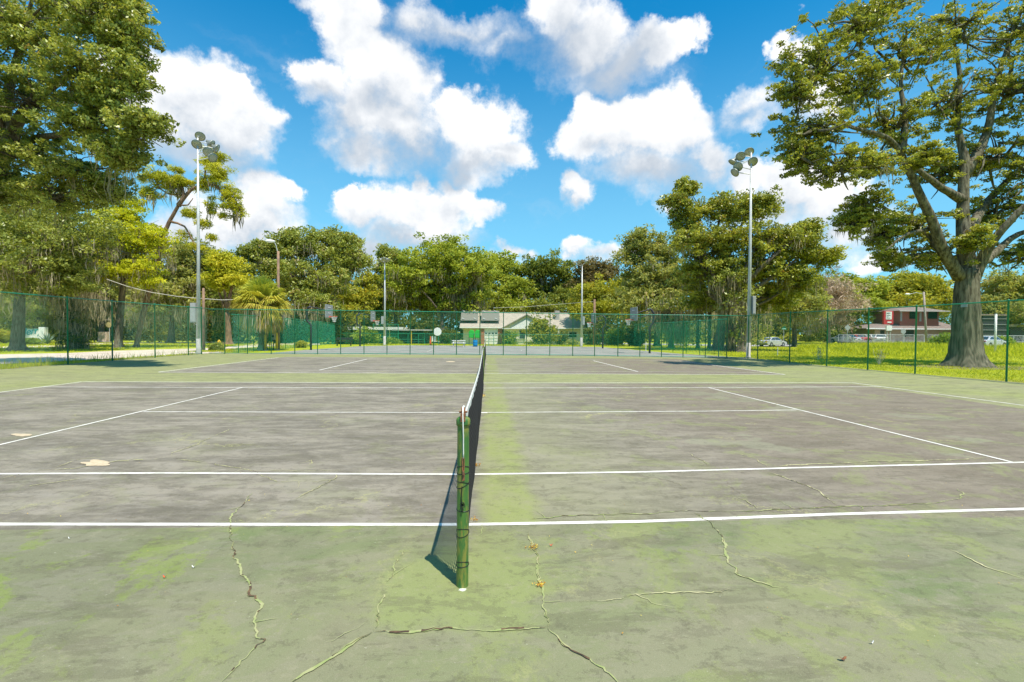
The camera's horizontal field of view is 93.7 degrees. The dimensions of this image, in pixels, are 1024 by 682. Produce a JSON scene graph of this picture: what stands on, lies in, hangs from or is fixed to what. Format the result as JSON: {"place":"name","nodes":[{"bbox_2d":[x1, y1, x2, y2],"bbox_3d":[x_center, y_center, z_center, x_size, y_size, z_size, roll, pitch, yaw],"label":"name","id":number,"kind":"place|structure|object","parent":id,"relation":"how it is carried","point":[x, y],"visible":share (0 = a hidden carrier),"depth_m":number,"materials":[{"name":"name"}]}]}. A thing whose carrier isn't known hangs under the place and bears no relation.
{"place":"outdoors","nodes":[
{"label":"outdoors","id":0,"kind":"place"},
{"bbox_2d":[0,350,195,368],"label":"verge grass","id":1,"kind":"structure","parent":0,"point":[65,362],"depth_m":22.84,"materials":[{"name":"green plant"}]},
{"bbox_2d":[0,343,319,363],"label":"gravel road","id":2,"kind":"structure","parent":0,"point":[13,357],"depth_m":29.39,"materials":[{"name":"beige gravel"}]},
{"bbox_2d":[361,343,624,346],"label":"lawn grass","id":3,"kind":"structure","parent":0,"point":[496,344],"depth_m":55.32,"materials":[{"name":"green plant"}]},
{"bbox_2d":[264,345,724,357],"bbox_3d":[-1.022,0.777,42.275,32.600,0.001,24.100,0,1,-3],"label":"basketball court","id":4,"kind":"object","parent":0,"point":[461,349],"visible":0.82,"depth_m":39.62,"materials":[{"name":"concrete"}]},
{"bbox_2d":[306,304,337,349],"bbox_3d":[-15.295,-1.069,38.627,2.365,3.725,1.512,0,1,-25],"label":"basketball hoop","id":5,"kind":"object","parent":4,"relation":"on","point":[328,314],"visible":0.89,"depth_m":38.72,"materials":[{"name":"grey metal"}]},
{"bbox_2d":[356,311,379,345],"bbox_3d":[-14.585,-1.209,48.724,2.218,3.625,1.494,0,1,-27],"label":"basketball hoop","id":6,"kind":"object","parent":4,"relation":"on","point":[373,318],"visible":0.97,"depth_m":48.81,"materials":[{"name":"grey metal"}]},
{"bbox_2d":[587,313,606,347],"bbox_3d":[8.374,-0.995,47.846,1.587,3.575,1.513,1,1,39],"label":"basketball hoop","id":7,"kind":"object","parent":4,"relation":"on","point":[592,317],"visible":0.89,"depth_m":47.85,"materials":[{"name":"grey metal"}]},
{"bbox_2d":[625,307,654,352],"bbox_3d":[9.921,-0.807,37.457,1.839,3.625,1.736,1,1,39],"label":"basketball hoop","id":8,"kind":"object","parent":4,"relation":"on","point":[633,310],"visible":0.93,"depth_m":37.45,"materials":[{"name":"grey metal"}]},
{"bbox_2d":[0,354,1023,681],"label":"tennis court","id":9,"kind":"object","parent":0,"point":[114,604],"visible":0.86,"depth_m":4.02,"materials":[{"name":"concrete"}]},
{"bbox_2d":[80,459,109,465],"bbox_3d":[-4.942,1.451,5.701,0.458,0.001,0.206,1,1,27],"label":"worn sand spot","id":10,"kind":"object","parent":9,"relation":"on","point":[94,462],"visible":1,"depth_m":5.69,"materials":[{"name":"beige sand"}]},
{"bbox_2d":[0,387,242,444],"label":"court line","id":11,"kind":"object","parent":9,"relation":"on","point":[107,419],"visible":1,"depth_m":8.36,"materials":[{"name":"white paint"}]},
{"bbox_2d":[221,492,265,681],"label":"court crack","id":12,"kind":"object","parent":9,"relation":"on","point":[261,607],"visible":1,"depth_m":2.83,"materials":[{"name":"beige concrete"}]},
{"bbox_2d":[291,631,372,681],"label":"court crack","id":13,"kind":"object","parent":9,"relation":"on","point":[344,648],"visible":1,"depth_m":2.34,"materials":[{"name":"beige concrete"}]},
{"bbox_2d":[144,410,763,412],"bbox_3d":[-0.570,1.411,9.602,13.156,0.001,0.257,0,1,-4],"label":"court line","id":14,"kind":"object","parent":9,"relation":"on","point":[497,412],"visible":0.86,"depth_m":9.50,"materials":[{"name":"white paint"}]},
{"bbox_2d":[374,626,545,632],"bbox_3d":[-0.273,1.547,2.579,0.929,0.001,0.054,0,1,-3],"label":"court crack","id":15,"kind":"object","parent":9,"relation":"on","point":[414,631],"visible":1,"depth_m":2.58,"materials":[{"name":"concrete"}]},
{"bbox_2d":[207,353,714,357],"bbox_3d":[-2.248,0.956,32.305,35.952,0.001,1.818,0,1,1],"label":"concrete apron","id":16,"kind":"object","parent":9,"relation":"on","point":[424,354],"visible":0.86,"depth_m":32.21,"materials":[{"name":"grey concrete"}]},
{"bbox_2d":[456,405,469,587],"bbox_3d":[-0.309,0.987,3.016,0.089,1.160,0.101,0,1,-3],"label":"net post","id":17,"kind":"object","parent":9,"relation":"on","point":[463,471],"visible":1,"depth_m":2.99,"materials":[{"name":"green metal"}]},
{"bbox_2d":[465,350,486,518],"bbox_3d":[-0.564,0.881,9.459,0.166,1.071,12.809,0,1,-3],"label":"tennis net","id":18,"kind":"object","parent":17,"relation":"attached to","point":[473,409],"visible":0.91,"depth_m":4.78,"materials":[{"name":"black"}]},
{"bbox_2d":[226,387,722,387],"bbox_3d":[-0.688,1.329,13.760,24.209,0.001,0.367,0,1,-4],"label":"court line","id":19,"kind":"object","parent":9,"relation":"on","point":[323,387],"visible":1,"depth_m":13.42,"materials":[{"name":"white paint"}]},
{"bbox_2d":[0,508,1023,525],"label":"court line","id":20,"kind":"object","parent":9,"relation":"on","point":[520,523],"visible":1,"depth_m":4.01,"materials":[{"name":"white paint"}]},
{"bbox_2d":[0,462,1023,474],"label":"court line","id":21,"kind":"object","parent":9,"relation":"on","point":[499,473],"visible":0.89,"depth_m":5.41,"materials":[{"name":"white paint"}]},
{"bbox_2d":[528,536,549,624],"bbox_3d":[0.177,1.538,3.229,0.058,0.001,1.261,0,1,-3],"label":"court crack","id":22,"kind":"object","parent":9,"relation":"on","point":[537,569],"visible":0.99,"depth_m":3.12,"materials":[{"name":"beige concrete"}]},
{"bbox_2d":[694,512,784,588],"bbox_3d":[1.589,1.541,3.640,0.246,0.001,1.307,0,1,-3],"label":"court crack","id":23,"kind":"object","parent":9,"relation":"on","point":[725,552],"visible":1,"depth_m":3.42,"materials":[{"name":"beige concrete"}]},
{"bbox_2d":[535,489,964,518],"bbox_3d":[2.417,1.532,4.414,4.598,0.001,0.321,0,1,-11],"label":"court crack","id":24,"kind":"object","parent":9,"relation":"on","point":[766,509],"visible":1,"depth_m":4.37,"materials":[{"name":"beige concrete"}]},
{"bbox_2d":[708,387,1011,461],"bbox_3d":[6.056,1.450,10.103,0.050,0.001,8.113,0,1,-4],"label":"court line","id":25,"kind":"object","parent":9,"relation":"on","point":[879,429],"visible":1,"depth_m":7.92,"materials":[{"name":"white paint"}]},
{"bbox_2d":[0,332,1023,382],"bbox_3d":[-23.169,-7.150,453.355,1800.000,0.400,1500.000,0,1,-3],"label":"lawn","id":26,"kind":"structure","parent":0,"point":[329,345],"depth_m":35.63,"materials":[{"name":"green plant"}]},
{"bbox_2d":[0,328,9,342],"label":"shrub","id":27,"kind":"object","parent":26,"relation":"on","point":[6,335],"visible":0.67,"depth_m":49.70,"materials":[{"name":"green plant"}]},
{"bbox_2d":[25,327,47,340],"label":"sign wall","id":28,"kind":"structure","parent":26,"relation":"on","point":[39,331],"depth_m":51.45,"materials":[{"name":"white paint"}]},
{"bbox_2d":[0,188,112,328],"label":"oak tree","id":29,"kind":"object","parent":26,"relation":"on","point":[33,308],"visible":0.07,"depth_m":52.43,"materials":[{"name":"green plant"}]},
{"bbox_2d":[0,202,130,350],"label":"oak tree","id":30,"kind":"object","parent":26,"relation":"on","point":[34,258],"visible":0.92,"depth_m":32.90,"materials":[{"name":"green plant"}]},
{"bbox_2d":[30,239,109,349],"bbox_3d":[-35.467,-2.732,38.315,6.203,11.938,4.466,1,1,32],"label":"oak tree","id":31,"kind":"object","parent":26,"relation":"on","point":[73,320],"visible":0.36,"depth_m":37.55,"materials":[{"name":"green plant"}]},
{"bbox_2d":[12,256,161,342],"bbox_3d":[-56.653,-6.499,63.676,19.449,13.353,13.390,0,1,-3],"label":"oak tree","id":32,"kind":"object","parent":26,"relation":"on","point":[113,297],"visible":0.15,"depth_m":62.42,"materials":[{"name":"green plant"}]},
{"bbox_2d":[0,0,185,236],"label":"oak tree","id":33,"kind":"object","parent":26,"relation":"on","point":[120,36],"visible":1,"depth_m":18.13,"materials":[{"name":"green plant"}]},
{"bbox_2d":[0,291,208,368],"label":"chain link fence","id":34,"kind":"object","parent":26,"relation":"on","point":[111,321],"visible":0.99,"depth_m":23.29,"materials":[{"name":"green metal"}]},
{"bbox_2d":[77,195,182,347],"bbox_3d":[-33.280,-6.041,40.828,9.539,13.273,4.692,1,1,8],"label":"yellow green tree","id":35,"kind":"object","parent":26,"relation":"on","point":[133,263],"visible":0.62,"depth_m":40.15,"materials":[{"name":"green plant"}]},
{"bbox_2d":[0,342,293,352],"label":"lawn grass","id":36,"kind":"structure","parent":26,"relation":"on","point":[106,347],"depth_m":43.46,"materials":[{"name":"green plant"}]},
{"bbox_2d":[116,237,223,342],"bbox_3d":[-39.123,-6.022,55.330,10.978,12.665,9.007,0,1,-32],"label":"oak tree","id":37,"kind":"object","parent":26,"relation":"on","point":[181,282],"visible":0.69,"depth_m":54.47,"materials":[{"name":"green plant"}]},
{"bbox_2d":[132,146,250,346],"bbox_3d":[-27.954,-8.231,41.946,10.477,17.688,3.164,0,1,2],"label":"pine tree","id":38,"kind":"object","parent":26,"relation":"on","point":[217,176],"visible":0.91,"depth_m":41.74,"materials":[{"name":"green plant"}]},
{"bbox_2d":[202,288,204,349],"bbox_3d":[-23.108,-1.561,35.970,0.200,4.795,0.190,0,1,-3],"label":"utility pole","id":39,"kind":"object","parent":26,"relation":"on","point":[203,312],"visible":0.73,"depth_m":35.90,"materials":[{"name":"brown wood"}]},
{"bbox_2d":[190,131,219,353],"bbox_3d":[-19.942,-6.350,31.351,1.750,14.498,1.573,0,1,-3],"label":"floodlight pole","id":40,"kind":"object","parent":26,"relation":"on","point":[208,151],"visible":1,"depth_m":31.04,"materials":[{"name":"metal"}]},
{"bbox_2d":[207,341,225,350],"bbox_3d":[-22.155,0.454,36.041,1.374,0.942,1.134,0,1,-3],"label":"shrub","id":41,"kind":"object","parent":26,"relation":"on","point":[217,346],"visible":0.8,"depth_m":35.78,"materials":[{"name":"green plant"}]},
{"bbox_2d":[191,248,252,344],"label":"tree","id":42,"kind":"object","parent":26,"relation":"on","point":[223,274],"visible":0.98,"depth_m":51.59,"materials":[{"name":"green plant"}]},
{"bbox_2d":[191,242,270,341],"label":"oak tree","id":43,"kind":"object","parent":26,"relation":"on","point":[243,252],"visible":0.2,"depth_m":59.09,"materials":[{"name":"green plant"}]},
{"bbox_2d":[189,345,293,351],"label":"lawn grass","id":44,"kind":"structure","parent":26,"relation":"on","point":[249,349],"depth_m":37.02,"materials":[{"name":"green plant"}]},
{"bbox_2d":[228,273,293,350],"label":"palm tree","id":45,"kind":"object","parent":26,"relation":"on","point":[262,293],"visible":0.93,"depth_m":36.66,"materials":[{"name":"green plant"}]},
{"bbox_2d":[265,239,279,349],"bbox_3d":[-19.095,-3.618,38.279,1.046,8.879,0.260,0,1,-21],"label":"utility pole","id":46,"kind":"object","parent":26,"relation":"on","point":[278,262],"visible":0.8,"depth_m":38.32,"materials":[{"name":"brown wood"}]},
{"bbox_2d":[231,314,334,352],"bbox_3d":[-20.082,-0.747,45.799,0.612,2.780,26.535,0,1,-6],"label":"chain link fence","id":47,"kind":"object","parent":26,"relation":"on","point":[289,320],"visible":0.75,"depth_m":41.42,"materials":[{"name":"green metal"}]},
{"bbox_2d":[239,224,377,343],"bbox_3d":[-26.292,-7.282,60.102,17.885,15.566,10.103,0,1,-3],"label":"live oak","id":48,"kind":"object","parent":26,"relation":"on","point":[343,255],"visible":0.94,"depth_m":59.80,"materials":[{"name":"green plant"}]},
{"bbox_2d":[329,324,358,343],"bbox_3d":[-21.713,-0.781,61.870,4.306,3.061,3.797,1,1,41],"label":"shrub","id":49,"kind":"object","parent":26,"relation":"on","point":[344,328],"visible":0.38,"depth_m":61.18,"materials":[{"name":"green plant"}]},
{"bbox_2d":[319,269,383,332],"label":"oak tree","id":50,"kind":"object","parent":26,"relation":"on","point":[361,298],"visible":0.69,"depth_m":72.42,"materials":[{"name":"green plant"}]},
{"bbox_2d":[350,325,382,343],"bbox_3d":[-18.138,-0.685,60.124,3.877,2.574,4.038,0,1,-30],"label":"shrub","id":51,"kind":"object","parent":26,"relation":"on","point":[368,331],"visible":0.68,"depth_m":59.10,"materials":[{"name":"green plant"}]},
{"bbox_2d":[348,327,407,343],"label":"long shelter","id":52,"kind":"object","parent":26,"relation":"on","point":[389,330],"visible":0.15,"depth_m":69.35,"materials":[{"name":"white paint"}]},
{"bbox_2d":[367,289,392,326],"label":"oak tree","id":53,"kind":"object","parent":26,"relation":"on","point":[379,310],"visible":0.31,"depth_m":85.41,"materials":[{"name":"green plant"}]},
{"bbox_2d":[378,257,389,344],"bbox_3d":[-14.016,-4.303,52.456,1.177,9.674,1.055,2,2,44],"label":"floodlight pole","id":54,"kind":"object","parent":26,"relation":"on","point":[384,260],"visible":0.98,"depth_m":52.92,"materials":[{"name":"metal"}]},
{"bbox_2d":[370,243,406,326],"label":"live oak","id":55,"kind":"object","parent":26,"relation":"on","point":[384,250],"visible":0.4,"depth_m":80.99,"materials":[{"name":"green plant"}]},
{"bbox_2d":[26,302,773,346],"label":"moss thicket","id":56,"kind":"object","parent":26,"relation":"on","point":[762,338],"visible":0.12,"depth_m":61.16,"materials":[{"name":"green plant"}]},
{"bbox_2d":[392,329,431,343],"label":"dugout","id":57,"kind":"object","parent":26,"relation":"on","point":[416,337],"visible":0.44,"depth_m":65.68,"materials":[{"name":"concrete"}]},
{"bbox_2d":[45,294,779,341],"bbox_3d":[-13.927,-2.970,56.503,93.058,5.779,14.286,1,1,4],"label":"hanging moss curtain","id":58,"kind":"object","parent":26,"relation":"on","point":[235,318],"visible":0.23,"depth_m":54.64,"materials":[{"name":"green plant"}]},
{"bbox_2d":[0,295,836,345],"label":"undergrowth","id":59,"kind":"object","parent":26,"relation":"on","point":[181,333],"visible":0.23,"depth_m":65.59,"materials":[{"name":"green plant"}]},
{"bbox_2d":[403,318,439,341],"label":"shrub","id":60,"kind":"object","parent":26,"relation":"on","point":[415,325],"visible":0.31,"depth_m":67.31,"materials":[{"name":"green plant"}]},
{"bbox_2d":[378,231,502,342],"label":"live oak","id":61,"kind":"object","parent":26,"relation":"on","point":[444,289],"visible":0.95,"depth_m":77.42,"materials":[{"name":"green plant"}]},
{"bbox_2d":[434,327,458,343],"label":"shrub","id":62,"kind":"object","parent":26,"relation":"on","point":[445,334],"visible":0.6,"depth_m":73.57,"materials":[{"name":"green plant"}]},
{"bbox_2d":[0,272,950,341],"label":"distant wood","id":63,"kind":"object","parent":26,"relation":"on","point":[367,322],"visible":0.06,"depth_m":101.47,"materials":[{"name":"green plant"}]},
{"bbox_2d":[343,333,610,345],"bbox_3d":[-4.073,-0.171,57.124,32.004,1.440,0.057,0,1,-2],"label":"chain link fence","id":64,"kind":"object","parent":26,"relation":"on","point":[474,336],"visible":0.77,"depth_m":57.10,"materials":[{"name":"green metal"}]},
{"bbox_2d":[209,308,750,357],"bbox_3d":[-2.333,-0.510,31.969,35.305,3.060,1.605,0,1,1],"label":"chain link fence","id":65,"kind":"object","parent":26,"relation":"on","point":[549,354],"visible":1,"depth_m":32.20,"materials":[{"name":"green metal"}]},
{"bbox_2d":[479,249,539,312],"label":"oak tree","id":66,"kind":"object","parent":26,"relation":"on","point":[512,290],"visible":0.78,"depth_m":88.63,"materials":[{"name":"green plant"}]},
{"bbox_2d":[501,330,519,344],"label":"shrub","id":67,"kind":"object","parent":26,"relation":"on","point":[509,338],"visible":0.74,"depth_m":65.21,"materials":[{"name":"green plant"}]},
{"bbox_2d":[460,310,586,344],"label":"house","id":68,"kind":"structure","parent":26,"relation":"on","point":[490,325],"depth_m":75.07,"materials":[{"name":"grey"}]},
{"bbox_2d":[484,329,497,343],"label":"garage door","id":69,"kind":"structure","parent":68,"relation":"in","point":[486,331],"depth_m":73.88,"materials":[{"name":"white paint"}]},
{"bbox_2d":[521,311,561,344],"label":"shrub","id":70,"kind":"object","parent":26,"relation":"on","point":[541,326],"visible":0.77,"depth_m":65.32,"materials":[{"name":"green plant"}]},
{"bbox_2d":[519,247,580,312],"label":"oak tree","id":71,"kind":"object","parent":26,"relation":"on","point":[540,269],"visible":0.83,"depth_m":90.35,"materials":[{"name":"green plant"}]},
{"bbox_2d":[572,259,588,345],"bbox_3d":[7.798,-4.180,53.445,1.533,9.718,2.204,1,1,40],"label":"floodlight pole","id":72,"kind":"object","parent":26,"relation":"on","point":[582,317],"visible":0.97,"depth_m":54.48,"materials":[{"name":"metal"}]},
{"bbox_2d":[563,255,623,328],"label":"magnolia tree","id":73,"kind":"object","parent":26,"relation":"on","point":[605,268],"visible":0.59,"depth_m":91.20,"materials":[{"name":"green plant"}]},
{"bbox_2d":[583,326,605,344],"bbox_3d":[10.440,-0.451,61.765,3.577,3.032,3.816,0,1,-3],"label":"shrub","id":74,"kind":"object","parent":26,"relation":"on","point":[588,336],"visible":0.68,"depth_m":61.28,"materials":[{"name":"green plant"}]},
{"bbox_2d":[564,270,641,344],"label":"golden tree","id":75,"kind":"object","parent":26,"relation":"on","point":[599,291],"visible":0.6,"depth_m":74.18,"materials":[{"name":"green plant"}]},
{"bbox_2d":[601,324,629,344],"bbox_3d":[13.132,-0.658,60.181,3.020,2.998,3.968,0,1,-24],"label":"shrub","id":76,"kind":"object","parent":26,"relation":"on","point":[615,334],"visible":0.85,"depth_m":59.36,"materials":[{"name":"green plant"}]},
{"bbox_2d":[624,325,648,345],"bbox_3d":[15.159,-0.514,59.826,3.204,3.148,3.072,0,1,-32],"label":"shrub","id":77,"kind":"object","parent":26,"relation":"on","point":[630,335],"visible":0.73,"depth_m":59.43,"materials":[{"name":"green plant"}]},
{"bbox_2d":[604,223,689,345],"bbox_3d":[16.510,-6.861,57.820,12.306,15.140,10.412,0,1,-3],"label":"oak tree","id":78,"kind":"object","parent":26,"relation":"on","point":[645,281],"visible":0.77,"depth_m":57.36,"materials":[{"name":"green plant"}]},
{"bbox_2d":[645,293,695,348],"bbox_3d":[16.650,-1.852,50.050,5.474,6.249,3.967,0,1,-3],"label":"shrub","id":79,"kind":"object","parent":26,"relation":"on","point":[659,310],"visible":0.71,"depth_m":49.78,"materials":[{"name":"green plant"}]},
{"bbox_2d":[634,319,725,356],"bbox_3d":[13.565,-0.364,41.190,0.155,2.650,19.103,0,1,-4],"label":"chain link fence","id":80,"kind":"object","parent":26,"relation":"on","point":[699,352],"visible":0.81,"depth_m":38.01,"materials":[{"name":"green metal"}]},
{"bbox_2d":[706,257,755,351],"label":"oak tree","id":81,"kind":"object","parent":26,"relation":"on","point":[738,275],"visible":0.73,"depth_m":42.30,"materials":[{"name":"green plant"}]},
{"bbox_2d":[715,284,764,351],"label":"oak tree","id":82,"kind":"object","parent":26,"relation":"on","point":[736,305],"visible":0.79,"depth_m":41.78,"materials":[{"name":"green plant"}]},
{"bbox_2d":[728,147,757,356],"bbox_3d":[15.027,-5.756,31.350,1.766,13.834,1.198,1,1,17],"label":"floodlight pole","id":83,"kind":"object","parent":26,"relation":"on","point":[736,163],"visible":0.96,"depth_m":31.23,"materials":[{"name":"metal"}]},
{"bbox_2d":[655,175,851,350],"bbox_3d":[21.412,-7.125,44.953,16.690,16.099,9.616,0,1,-3],"label":"oak tree","id":84,"kind":"object","parent":26,"relation":"on","point":[785,246],"visible":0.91,"depth_m":42.87,"materials":[{"name":"green plant"}]},
{"bbox_2d":[758,337,786,346],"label":"parked car","id":85,"kind":"object","parent":26,"relation":"on","point":[774,339],"visible":0.79,"depth_m":74.19,"materials":[{"name":"silver metal"}]},
{"bbox_2d":[763,269,836,346],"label":"oak tree","id":86,"kind":"object","parent":26,"relation":"on","point":[810,302],"visible":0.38,"depth_m":62.95,"materials":[{"name":"green plant"}]},
{"bbox_2d":[797,263,876,343],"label":"dead tree","id":87,"kind":"object","parent":26,"relation":"on","point":[840,295],"visible":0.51,"depth_m":79.74,"materials":[{"name":"brown plant"}]},
{"bbox_2d":[831,334,862,342],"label":"parked car","id":88,"kind":"object","parent":26,"relation":"on","point":[845,338],"visible":0.43,"depth_m":81.23,"materials":[{"name":"silver metal"}]},
{"bbox_2d":[827,271,898,320],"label":"oak tree","id":89,"kind":"object","parent":26,"relation":"on","point":[875,293],"visible":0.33,"depth_m":108.59,"materials":[{"name":"green plant"}]},
{"bbox_2d":[750,299,1023,381],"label":"chain link fence","id":90,"kind":"object","parent":26,"relation":"on","point":[916,341],"visible":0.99,"depth_m":20.46,"materials":[{"name":"green metal"}]},
{"bbox_2d":[882,311,893,341],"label":"pylon sign","id":91,"kind":"object","parent":26,"relation":"on","point":[888,314],"visible":0.84,"depth_m":77.12,"materials":[{"name":"red paint"}]},
{"bbox_2d":[846,307,950,341],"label":"commercial building","id":92,"kind":"structure","parent":26,"relation":"on","point":[908,320],"depth_m":100.72,"materials":[{"name":"red brick"}]},
{"bbox_2d":[876,270,954,317],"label":"oak tree","id":93,"kind":"object","parent":26,"relation":"on","point":[935,289],"visible":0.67,"depth_m":111.52,"materials":[{"name":"green plant"}]},
{"bbox_2d":[905,292,927,341],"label":"utility pole","id":94,"kind":"object","parent":26,"relation":"on","point":[925,321],"visible":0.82,"depth_m":69.91,"materials":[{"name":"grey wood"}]},
{"bbox_2d":[837,334,1023,343],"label":"railing wall","id":95,"kind":"structure","parent":26,"relation":"on","point":[873,338],"depth_m":73.71,"materials":[{"name":"metal"}]},
{"bbox_2d":[928,331,950,343],"bbox_3d":[57.589,-0.088,64.170,3.467,2.404,2.855,0,1,-33],"label":"shrub","id":96,"kind":"object","parent":26,"relation":"on","point":[940,336],"visible":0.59,"depth_m":63.85,"materials":[{"name":"green plant"}]},
{"bbox_2d":[898,364,1023,369],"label":"bare earth","id":97,"kind":"structure","parent":26,"relation":"on","point":[965,368],"depth_m":23.85,"materials":[{"name":"brown soil"}]},
{"bbox_2d":[750,0,1023,367],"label":"oak tree","id":98,"kind":"object","parent":97,"relation":"on","point":[965,266],"visible":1,"depth_m":23.47,"materials":[{"name":"green plant"}]},
{"bbox_2d":[949,314,1006,336],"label":"dark building","id":99,"kind":"structure","parent":26,"relation":"on","point":[988,322],"depth_m":83.81,"materials":[{"name":"grey metal"}]},
{"bbox_2d":[984,336,1005,345],"bbox_3d":[59.511,0.138,59.988,4.830,1.515,2.060,0,1,-20],"label":"parked car","id":100,"kind":"object","parent":26,"relation":"on","point":[988,339],"visible":0.3,"depth_m":59.03,"materials":[{"name":"silver metal"}]},
{"bbox_2d":[980,268,1023,329],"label":"oak tree","id":101,"kind":"object","parent":26,"relation":"on","point":[1011,286],"visible":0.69,"depth_m":87.22,"materials":[{"name":"green plant"}]},
{"bbox_2d":[1006,324,1023,342],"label":"dark building","id":102,"kind":"structure","parent":26,"relation":"on","point":[1015,331],"depth_m":86.71,"materials":[{"name":"green metal"}]},
{"bbox_2d":[0,0,1023,333],"label":"sky","id":103,"kind":"structure","parent":0,"point":[521,127],"materials":[{"name":"blue"}]},
{"bbox_2d":[639,346,1023,359],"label":"lawn grass","id":104,"kind":"structure","parent":0,"point":[836,354],"depth_m":36.97,"materials":[{"name":"green plant"}]},
{"bbox_2d":[704,352,1023,382],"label":"lawn grass","id":105,"kind":"structure","parent":0,"point":[912,366],"depth_m":25.43,"materials":[{"name":"green plant"}]},
{"bbox_2d":[797,340,1023,356],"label":"tall grass","id":106,"kind":"structure","parent":0,"point":[1013,348],"depth_m":48.08,"materials":[{"name":"plant"}]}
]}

